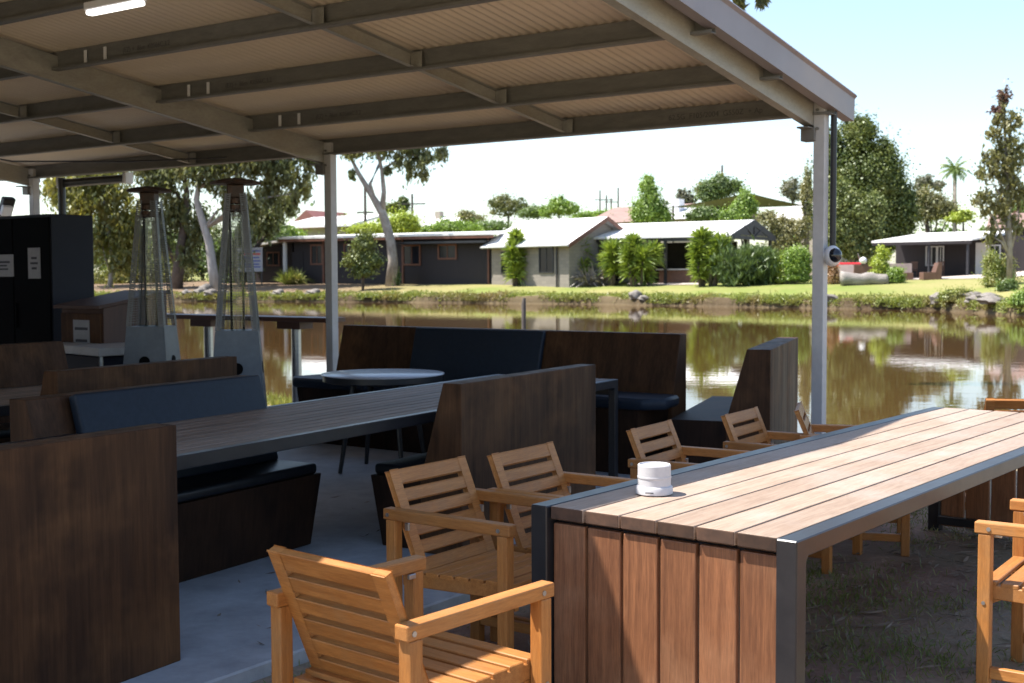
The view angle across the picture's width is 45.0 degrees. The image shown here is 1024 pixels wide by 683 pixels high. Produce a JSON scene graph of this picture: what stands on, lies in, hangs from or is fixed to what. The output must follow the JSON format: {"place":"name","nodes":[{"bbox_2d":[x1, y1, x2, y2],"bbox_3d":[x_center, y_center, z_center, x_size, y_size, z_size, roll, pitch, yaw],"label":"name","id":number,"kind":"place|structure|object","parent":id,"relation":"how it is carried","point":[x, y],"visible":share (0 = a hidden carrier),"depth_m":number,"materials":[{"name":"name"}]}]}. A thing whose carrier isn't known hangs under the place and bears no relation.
{"place":"outdoors","nodes":[
{"label":"outdoors","id":0,"kind":"place"},
{"bbox_2d":[293,210,345,228],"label":"red roofed house","id":1,"kind":"structure","parent":0,"point":[306,214],"depth_m":172.75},
{"bbox_2d":[285,214,378,238],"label":"flat roofed house","id":2,"kind":"structure","parent":0,"point":[308,223],"depth_m":124.71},
{"bbox_2d":[121,443,629,682],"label":"concrete slab","id":3,"kind":"structure","parent":0,"point":[225,646],"depth_m":5.94,"materials":[{"name":"concrete"}]},
{"bbox_2d":[0,385,41,416],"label":"long slatted table","id":4,"kind":"object","parent":3,"relation":"on","point":[7,395],"depth_m":7.98,"materials":[{"name":"wood"}]},
{"bbox_2d":[0,341,67,442],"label":"booth bench","id":5,"kind":"object","parent":3,"relation":"on","point":[25,364],"visible":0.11,"depth_m":9.17,"materials":[{"name":"brown wood"}]},
{"bbox_2d":[0,214,93,343],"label":"storage cabinet","id":6,"kind":"object","parent":3,"relation":"on","point":[28,311],"visible":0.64,"depth_m":12.17,"materials":[{"name":"black paint"}]},
{"bbox_2d":[0,254,13,276],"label":"paper notice","id":7,"kind":"object","parent":6,"relation":"attached to","point":[6,265],"visible":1,"depth_m":12.35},
{"bbox_2d":[28,248,40,278],"bbox_3d":[-4.672,-0.765,12.093,0.200,0.300,0.006,2,4,35],"label":"paper notice","id":8,"kind":"object","parent":6,"relation":"attached to","point":[34,267],"visible":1,"depth_m":12.09,"materials":[{"name":"paper"}]},
{"bbox_2d":[0,423,180,682],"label":"booth bench","id":9,"kind":"object","parent":3,"relation":"on","point":[89,572],"visible":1,"depth_m":4.45,"materials":[{"name":"brown wood"}]},
{"bbox_2d":[63,342,124,368],"bbox_3d":[-3.706,0.474,11.129,0.600,0.900,1.200,-3,4,-45],"label":"service counter","id":10,"kind":"object","parent":3,"relation":"on","point":[81,355],"visible":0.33,"depth_m":10.74,"materials":[{"name":"silver metal"}]},
{"bbox_2d":[53,290,167,343],"bbox_3d":[-3.760,0.207,11.680,0.680,1.374,0.814,2,4,35],"label":"bin cabinet","id":11,"kind":"object","parent":3,"relation":"on","point":[105,315],"visible":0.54,"depth_m":11.38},
{"bbox_2d":[73,320,89,342],"bbox_3d":[-3.953,-0.068,11.357,0.240,0.260,0.006,2,4,35],"label":"paper notice","id":12,"kind":"object","parent":11,"relation":"attached to","point":[81,331],"visible":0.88,"depth_m":11.35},
{"bbox_2d":[40,356,236,395],"bbox_3d":[-2.506,0.610,7.958,0.600,0.960,1.500,2,4,30],"label":"booth bench","id":13,"kind":"object","parent":3,"relation":"on","point":[89,378],"visible":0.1,"depth_m":7.65,"materials":[{"name":"brown wood"}]},
{"bbox_2d":[123,186,180,363],"bbox_3d":[-3.031,-0.172,10.405,0.486,2.262,0.486,0,3,4],"label":"patio heater","id":14,"kind":"object","parent":3,"relation":"on","point":[145,342],"visible":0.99,"depth_m":10.27,"materials":[{"name":"silver metal"}]},
{"bbox_2d":[9,375,320,582],"bbox_3d":[-1.725,0.700,6.413,0.600,0.940,1.580,2,4,30],"label":"booth bench","id":15,"kind":"object","parent":3,"relation":"on","point":[234,513],"visible":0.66,"depth_m":6.40,"materials":[{"name":"brown wood"}]},
{"bbox_2d":[209,178,266,405],"bbox_3d":[-2.120,-0.130,9.566,0.486,2.262,0.486,-1,3,-9],"label":"patio heater","id":16,"kind":"object","parent":3,"relation":"on","point":[243,346],"visible":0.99,"depth_m":9.43,"materials":[{"name":"silver metal"}]},
{"bbox_2d":[167,313,344,402],"bbox_3d":[-3.118,0.246,13.701,3.200,1.075,0.280,2,4,35],"label":"bar ledge","id":17,"kind":"object","parent":3,"relation":"on","point":[295,324],"visible":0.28,"depth_m":13.09,"materials":[{"name":"silver metal"}]},
{"bbox_2d":[0,374,617,476],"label":"long slatted table","id":18,"kind":"object","parent":3,"relation":"on","point":[203,441],"visible":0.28,"depth_m":6.48,"materials":[{"name":"wood"}]},
{"bbox_2d":[321,369,443,473],"bbox_3d":[-0.996,0.622,9.575,0.950,0.756,0.950,0,3,0],"label":"round table","id":19,"kind":"object","parent":3,"relation":"on","point":[372,378],"visible":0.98,"depth_m":9.34,"materials":[{"name":"metal"}]},
{"bbox_2d":[0,0,856,433],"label":"pavilion shelter","id":20,"kind":"object","parent":3,"relation":"on","point":[322,84],"visible":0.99,"depth_m":9.51,"materials":[{"name":"metal"}]},
{"bbox_2d":[0,196,15,215],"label":"floodlight","id":21,"kind":"object","parent":20,"relation":"attached to","point":[7,204],"visible":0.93,"depth_m":14.95,"materials":[{"name":"black metal"}]},
{"bbox_2d":[56,172,132,187],"bbox_3d":[-4.962,-1.910,14.679,1.320,0.130,0.120,2,4,35],"label":"rolled blind","id":22,"kind":"object","parent":20,"relation":"hanging from","point":[125,177],"visible":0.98,"depth_m":14.56,"materials":[{"name":"black fabric"}]},
{"bbox_2d":[0,157,226,161],"bbox_3d":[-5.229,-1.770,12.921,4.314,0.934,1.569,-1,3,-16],"label":"roof beam","id":23,"kind":"structure","parent":20,"relation":"hanging from","point":[123,161],"depth_m":13.24,"materials":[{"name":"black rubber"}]},
{"bbox_2d":[84,0,146,15],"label":"strip light","id":24,"kind":"object","parent":20,"relation":"attached to","point":[95,7],"visible":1,"depth_m":7.86,"materials":[{"name":"white plastic"}]},
{"bbox_2d":[823,245,841,265],"bbox_3d":[2.427,-0.646,9.335,0.147,0.159,0.161,2,4,35],"label":"security camera","id":25,"kind":"object","parent":20,"relation":"attached to","point":[832,255],"visible":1,"depth_m":9.28,"materials":[{"name":"white plastic"}]},
{"bbox_2d":[371,364,595,553],"bbox_3d":[-0.123,0.644,7.427,0.600,0.930,1.620,2,4,30],"label":"booth bench","id":26,"kind":"object","parent":3,"relation":"on","point":[477,421],"visible":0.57,"depth_m":7.00,"materials":[{"name":"brown wood"}]},
{"bbox_2d":[292,325,685,474],"bbox_3d":[-0.298,0.426,10.457,3.862,1.040,0.760,2,4,35],"label":"corner booth","id":27,"kind":"object","parent":3,"relation":"on","point":[647,371],"visible":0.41,"depth_m":10.34,"materials":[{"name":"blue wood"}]},
{"bbox_2d":[671,337,797,463],"bbox_3d":[1.821,0.485,9.948,0.740,0.960,1.860,1,3,19],"label":"booth bench","id":28,"kind":"object","parent":3,"relation":"on","point":[767,384],"visible":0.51,"depth_m":9.16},
{"bbox_2d":[0,0,1023,273],"label":"sky","id":29,"kind":"structure","parent":0,"point":[932,69],"materials":[{"name":"white"}]},
{"bbox_2d":[94,273,1023,682],"bbox_3d":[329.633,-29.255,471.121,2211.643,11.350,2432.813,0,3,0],"label":"ground","id":30,"kind":"structure","parent":0,"point":[876,555],"depth_m":6.48,"materials":[{"name":"green plant"}]},
{"bbox_2d":[39,171,153,288],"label":"gum tree","id":31,"kind":"object","parent":30,"relation":"on","point":[113,230],"visible":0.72,"depth_m":95.76,"materials":[{"name":"green plant"}]},
{"bbox_2d":[94,262,148,283],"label":"shrub","id":32,"kind":"object","parent":30,"relation":"on","point":[104,278],"visible":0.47,"depth_m":100.32,"materials":[{"name":"green plant"}]},
{"bbox_2d":[96,213,219,281],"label":"tree","id":33,"kind":"object","parent":30,"relation":"on","point":[202,263],"visible":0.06,"depth_m":104.51,"materials":[{"name":"green plant"}]},
{"bbox_2d":[100,168,216,288],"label":"gum tree","id":34,"kind":"object","parent":30,"relation":"on","point":[181,221],"visible":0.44,"depth_m":92.18,"materials":[{"name":"green plant"}]},
{"bbox_2d":[134,241,203,282],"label":"shrub","id":35,"kind":"object","parent":30,"relation":"on","point":[186,277],"visible":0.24,"depth_m":101.24,"materials":[{"name":"green plant"}]},
{"bbox_2d":[160,158,322,289],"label":"gum tree","id":36,"kind":"object","parent":30,"relation":"on","point":[267,194],"visible":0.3,"depth_m":89.52,"materials":[{"name":"green plant"}]},
{"bbox_2d":[237,247,262,285],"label":"noticeboard","id":37,"kind":"object","parent":30,"relation":"on","point":[258,260],"visible":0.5,"depth_m":92.69,"materials":[{"name":"paper"}]},
{"bbox_2d":[204,190,299,284],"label":"gum tree","id":38,"kind":"object","parent":30,"relation":"on","point":[268,228],"visible":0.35,"depth_m":93.21,"materials":[{"name":"green plant"}]},
{"bbox_2d":[255,240,293,282],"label":"lean to shed","id":39,"kind":"object","parent":30,"relation":"on","point":[279,255],"visible":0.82,"depth_m":95.76,"materials":[{"name":"brown wood"}]},
{"bbox_2d":[266,388,291,405],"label":"bank grass","id":40,"kind":"structure","parent":30,"relation":"on","point":[272,400],"depth_m":14.95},
{"bbox_2d":[271,267,313,284],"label":"grass tuft","id":41,"kind":"object","parent":30,"relation":"on","point":[291,277],"visible":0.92,"depth_m":92.43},
{"bbox_2d":[338,210,383,233],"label":"tree","id":42,"kind":"object","parent":30,"relation":"on","point":[368,226],"visible":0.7,"depth_m":107.04,"materials":[{"name":"green plant"}]},
{"bbox_2d":[337,228,387,290],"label":"young tree","id":43,"kind":"object","parent":30,"relation":"on","point":[361,260],"visible":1,"depth_m":85.47,"materials":[{"name":"green plant"}]},
{"bbox_2d":[278,231,505,283],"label":"brown cabin","id":44,"kind":"object","parent":30,"relation":"on","point":[439,258],"visible":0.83,"depth_m":88.92,"materials":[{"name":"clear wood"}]},
{"bbox_2d":[310,244,321,264],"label":"window","id":45,"kind":"structure","parent":44,"relation":"in","point":[315,249],"depth_m":93.26,"materials":[{"name":"clear glass"}]},
{"bbox_2d":[403,244,420,265],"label":"window","id":46,"kind":"structure","parent":44,"relation":"in","point":[411,253],"depth_m":89.29,"materials":[{"name":"clear glass"}]},
{"bbox_2d":[437,244,456,259],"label":"window","id":47,"kind":"structure","parent":44,"relation":"in","point":[444,251],"depth_m":87.89,"materials":[{"name":"clear glass"}]},
{"bbox_2d":[340,146,448,285],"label":"gum tree","id":48,"kind":"object","parent":30,"relation":"on","point":[413,157],"visible":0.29,"depth_m":87.84,"materials":[{"name":"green plant"}]},
{"bbox_2d":[385,194,416,213],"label":"tree","id":49,"kind":"object","parent":30,"relation":"on","point":[402,199],"visible":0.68,"depth_m":163.66,"materials":[{"name":"green plant"}]},
{"bbox_2d":[378,203,432,236],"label":"tree","id":50,"kind":"object","parent":30,"relation":"on","point":[404,222],"visible":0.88,"depth_m":107.04,"materials":[{"name":"green plant"}]},
{"bbox_2d":[266,545,553,682],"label":"garden armchair","id":51,"kind":"object","parent":30,"relation":"on","point":[356,623],"visible":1,"depth_m":3.51,"materials":[{"name":"brown wood"}]},
{"bbox_2d":[418,214,497,235],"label":"tree","id":52,"kind":"object","parent":30,"relation":"on","point":[447,225],"visible":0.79,"depth_m":113.91,"materials":[{"name":"green plant"}]},
{"bbox_2d":[408,215,529,236],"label":"tree","id":53,"kind":"object","parent":30,"relation":"on","point":[494,225],"visible":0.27,"depth_m":123.71,"materials":[{"name":"green plant"}]},
{"bbox_2d":[449,208,488,223],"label":"tree","id":54,"kind":"object","parent":30,"relation":"on","point":[466,215],"visible":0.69,"depth_m":178.60,"materials":[{"name":"green plant"}]},
{"bbox_2d":[383,455,555,648],"bbox_3d":[-0.100,0.903,4.916,0.647,0.801,0.585,2,4,36],"label":"garden armchair","id":55,"kind":"object","parent":30,"relation":"on","point":[479,566],"visible":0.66,"depth_m":4.88,"materials":[{"name":"brown wood"}]},
{"bbox_2d":[479,188,534,228],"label":"tree","id":56,"kind":"object","parent":30,"relation":"on","point":[500,204],"visible":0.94,"depth_m":168.79,"materials":[{"name":"green plant"}]},
{"bbox_2d":[500,226,529,285],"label":"yucca","id":57,"kind":"object","parent":30,"relation":"on","point":[514,258],"visible":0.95,"depth_m":83.23,"materials":[{"name":"green plant"}]},
{"bbox_2d":[514,200,544,220],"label":"tree","id":58,"kind":"object","parent":30,"relation":"on","point":[528,212],"visible":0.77,"depth_m":153.81,"materials":[{"name":"green plant"}]},
{"bbox_2d":[94,288,1023,313],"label":"bank grass","id":59,"kind":"structure","parent":30,"relation":"on","point":[755,296],"depth_m":72.10,"materials":[{"name":"plant"}]},
{"bbox_2d":[487,441,633,641],"bbox_3d":[0.294,0.878,5.355,0.647,0.801,0.585,2,4,35],"label":"garden armchair","id":60,"kind":"object","parent":30,"relation":"on","point":[560,479],"visible":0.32,"depth_m":5.42,"materials":[{"name":"brown wood"}]},
{"bbox_2d":[534,189,587,219],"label":"tree","id":61,"kind":"object","parent":30,"relation":"on","point":[559,206],"visible":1,"depth_m":148.72,"materials":[{"name":"green plant"}]},
{"bbox_2d":[480,217,643,287],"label":"block house","id":62,"kind":"structure","parent":30,"relation":"on","point":[554,249],"depth_m":82.17,"materials":[{"name":"white metal"}]},
{"bbox_2d":[539,247,553,272],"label":"window","id":63,"kind":"structure","parent":62,"relation":"in","point":[546,254],"depth_m":81.80,"materials":[{"name":"grey glass"}]},
{"bbox_2d":[569,262,619,287],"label":"flax plant","id":64,"kind":"object","parent":30,"relation":"on","point":[592,279],"visible":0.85,"depth_m":80.53,"materials":[{"name":"green plant"}]},
{"bbox_2d":[594,235,625,285],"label":"yucca","id":65,"kind":"object","parent":30,"relation":"on","point":[608,258],"visible":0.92,"depth_m":79.71,"materials":[{"name":"green plant"}]},
{"bbox_2d":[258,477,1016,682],"bbox_3d":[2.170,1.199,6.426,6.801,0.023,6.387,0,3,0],"label":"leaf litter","id":66,"kind":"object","parent":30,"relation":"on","point":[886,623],"visible":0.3,"depth_m":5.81,"materials":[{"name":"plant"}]},
{"bbox_2d":[615,229,665,286],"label":"yucca","id":67,"kind":"object","parent":30,"relation":"on","point":[638,258],"visible":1,"depth_m":78.48,"materials":[{"name":"green plant"}]},
{"bbox_2d":[624,172,674,242],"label":"poplar","id":68,"kind":"object","parent":30,"relation":"on","point":[650,206],"visible":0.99,"depth_m":98.95,"materials":[{"name":"green plant"}]},
{"bbox_2d":[597,203,757,242],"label":"tiled house","id":69,"kind":"structure","parent":30,"relation":"on","point":[621,216],"depth_m":116.89,"materials":[{"name":"tile"}]},
{"bbox_2d":[656,269,708,282],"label":"outdoor bar","id":70,"kind":"object","parent":30,"relation":"on","point":[677,276],"visible":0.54,"depth_m":79.71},
{"bbox_2d":[670,181,698,203],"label":"tree","id":71,"kind":"object","parent":30,"relation":"on","point":[688,197],"visible":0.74,"depth_m":129.03,"materials":[{"name":"green plant"}]},
{"bbox_2d":[594,220,775,283],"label":"open pavilion","id":72,"kind":"structure","parent":30,"relation":"on","point":[674,256],"depth_m":80.76,"materials":[{"name":"metal"}]},
{"bbox_2d":[626,419,749,583],"bbox_3d":[0.969,0.830,6.208,0.647,0.801,0.585,2,4,32],"label":"garden armchair","id":73,"kind":"object","parent":30,"relation":"on","point":[678,452],"visible":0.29,"depth_m":6.35,"materials":[{"name":"brown wood"}]},
{"bbox_2d":[661,199,725,242],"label":"grey house","id":74,"kind":"structure","parent":30,"relation":"on","point":[679,212],"depth_m":110.13,"materials":[{"name":"white plastic"}]},
{"bbox_2d":[682,202,722,221],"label":"tree","id":75,"kind":"object","parent":30,"relation":"on","point":[703,213],"visible":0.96,"depth_m":94.27,"materials":[{"name":"green plant"}]},
{"bbox_2d":[685,223,734,286],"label":"shrub","id":76,"kind":"object","parent":30,"relation":"on","point":[702,247],"visible":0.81,"depth_m":74.82,"materials":[{"name":"green plant"}]},
{"bbox_2d":[691,171,750,202],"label":"tree","id":77,"kind":"object","parent":30,"relation":"on","point":[720,186],"visible":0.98,"depth_m":123.65,"materials":[{"name":"green plant"}]},
{"bbox_2d":[710,184,759,245],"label":"tree","id":78,"kind":"object","parent":30,"relation":"on","point":[745,207],"visible":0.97,"depth_m":92.17,"materials":[{"name":"green plant"}]},
{"bbox_2d":[672,193,805,249],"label":"shade sail","id":79,"kind":"object","parent":30,"relation":"on","point":[762,200],"visible":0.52,"depth_m":102.75,"materials":[{"name":"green fabric"}]},
{"bbox_2d":[701,230,785,285],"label":"bush","id":80,"kind":"object","parent":30,"relation":"on","point":[750,265],"visible":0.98,"depth_m":73.46,"materials":[{"name":"plant"}]},
{"bbox_2d":[531,407,1023,682],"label":"slatted dining table","id":81,"kind":"object","parent":30,"relation":"on","point":[752,530],"visible":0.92,"depth_m":4.30,"materials":[{"name":"wood"}]},
{"bbox_2d":[636,461,672,496],"bbox_3d":[0.529,0.511,4.601,0.138,0.112,0.139,0,3,11],"label":"tabletop canister","id":82,"kind":"object","parent":81,"relation":"on","point":[654,478],"visible":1,"depth_m":4.55,"materials":[{"name":"plastic"}]},
{"bbox_2d":[751,209,812,257],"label":"shrub","id":83,"kind":"object","parent":30,"relation":"on","point":[783,230],"visible":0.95,"depth_m":89.20,"materials":[{"name":"green plant"}]},
{"bbox_2d":[775,173,801,202],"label":"tree","id":84,"kind":"object","parent":30,"relation":"on","point":[789,187],"visible":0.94,"depth_m":168.80,"materials":[{"name":"green plant"}]},
{"bbox_2d":[721,407,862,573],"bbox_3d":[1.544,0.794,6.822,0.647,0.801,0.585,2,4,32],"label":"garden armchair","id":85,"kind":"object","parent":30,"relation":"on","point":[762,438],"visible":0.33,"depth_m":6.88,"materials":[{"name":"brown wood"}]},
{"bbox_2d":[775,236,812,283],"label":"shrub","id":86,"kind":"object","parent":30,"relation":"on","point":[795,259],"visible":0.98,"depth_m":72.98,"materials":[{"name":"green plant"}]},
{"bbox_2d":[798,158,812,274],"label":"tree","id":87,"kind":"object","parent":30,"relation":"on","point":[805,194],"visible":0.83,"depth_m":119.11,"materials":[{"name":"green plant"}]},
{"bbox_2d":[794,401,909,556],"bbox_3d":[1.971,0.774,7.177,0.647,0.801,0.585,1,3,15],"label":"garden armchair","id":88,"kind":"object","parent":30,"relation":"on","point":[903,522],"visible":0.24,"depth_m":6.95,"materials":[{"name":"brown wood"}]},
{"bbox_2d":[809,172,897,262],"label":"tree","id":89,"kind":"object","parent":30,"relation":"on","point":[859,224],"visible":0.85,"depth_m":86.90,"materials":[{"name":"green plant"}]},
{"bbox_2d":[840,271,888,285],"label":"bleached log","id":90,"kind":"object","parent":30,"relation":"on","point":[850,279],"visible":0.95,"depth_m":69.23,"materials":[{"name":"wood"}]},
{"bbox_2d":[794,104,936,263],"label":"conifer","id":91,"kind":"object","parent":30,"relation":"on","point":[864,158],"visible":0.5,"depth_m":96.08,"materials":[{"name":"green plant"}]},
{"bbox_2d":[867,239,893,276],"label":"shrub","id":92,"kind":"object","parent":30,"relation":"on","point":[879,264],"visible":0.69,"depth_m":69.85,"materials":[{"name":"green plant"}]},
{"bbox_2d":[883,263,906,282],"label":"shrub","id":93,"kind":"object","parent":30,"relation":"on","point":[895,274],"visible":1,"depth_m":69.36,"materials":[{"name":"green plant"}]},
{"bbox_2d":[914,171,948,232],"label":"tree","id":94,"kind":"object","parent":30,"relation":"on","point":[936,185],"visible":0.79,"depth_m":148.76,"materials":[{"name":"green plant"}]},
{"bbox_2d":[915,184,964,232],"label":"tree","id":95,"kind":"object","parent":30,"relation":"on","point":[943,206],"visible":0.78,"depth_m":104.04,"materials":[{"name":"green plant"}]},
{"bbox_2d":[925,284,977,301],"bbox_3d":[20.718,-2.204,58.082,2.139,1.058,1.994,-3,4,-37],"label":"shrub","id":96,"kind":"object","parent":30,"relation":"on","point":[949,295],"visible":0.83,"depth_m":57.76,"materials":[{"name":"green plant"}]},
{"bbox_2d":[938,156,972,231],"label":"palm tree","id":97,"kind":"object","parent":30,"relation":"on","point":[955,170],"visible":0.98,"depth_m":149.07,"materials":[{"name":"green plant"}]},
{"bbox_2d":[941,204,977,231],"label":"tree","id":98,"kind":"object","parent":30,"relation":"on","point":[963,216],"visible":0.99,"depth_m":99.37,"materials":[{"name":"green plant"}]},
{"bbox_2d":[907,271,1023,279],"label":"gravel yard","id":99,"kind":"structure","parent":30,"relation":"on","point":[971,276],"depth_m":73.13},
{"bbox_2d":[919,262,941,279],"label":"lounge bench","id":100,"kind":"object","parent":99,"relation":"on","point":[935,273],"visible":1,"depth_m":71.73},
{"bbox_2d":[871,230,1023,277],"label":"verandah cabin","id":101,"kind":"object","parent":99,"relation":"on","point":[959,253],"visible":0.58,"depth_m":80.32,"materials":[{"name":"black metal"}]},
{"bbox_2d":[975,243,988,273],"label":"wall","id":102,"kind":"structure","parent":101,"relation":"in","point":[980,247],"depth_m":79.24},
{"bbox_2d":[965,398,1023,509],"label":"garden armchair","id":103,"kind":"object","parent":30,"relation":"on","point":[991,404],"visible":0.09,"depth_m":7.58,"materials":[{"name":"brown wood"}]},
{"bbox_2d":[967,78,1023,281],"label":"gum tree","id":104,"kind":"object","parent":30,"relation":"on","point":[1010,191],"visible":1,"depth_m":60.75,"materials":[{"name":"green plant"}]},
{"bbox_2d":[971,245,1021,286],"bbox_3d":[24.760,-3.908,62.090,3.476,2.741,2.080,-1,3,-18],"label":"shrub","id":105,"kind":"object","parent":30,"relation":"on","point":[994,267],"visible":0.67,"depth_m":61.75,"materials":[{"name":"green plant"}]},
{"bbox_2d":[974,498,1023,682],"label":"garden armchair","id":106,"kind":"object","parent":30,"relation":"on","point":[990,590],"visible":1,"depth_m":4.54,"materials":[{"name":"brown wood"}]},
{"bbox_2d":[987,275,1023,291],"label":"shrub","id":107,"kind":"object","parent":30,"relation":"on","point":[1006,285],"visible":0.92,"depth_m":57.82,"materials":[{"name":"green plant"}]},
{"bbox_2d":[167,301,1023,432],"bbox_3d":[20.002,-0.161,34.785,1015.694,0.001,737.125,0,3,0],"label":"water","id":108,"kind":"structure","parent":0,"point":[884,363],"depth_m":33.77,"materials":[{"name":"liquid"}]},
{"bbox_2d":[776,203,858,275],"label":"white roofed house","id":109,"kind":"structure","parent":0,"point":[795,210],"depth_m":122.08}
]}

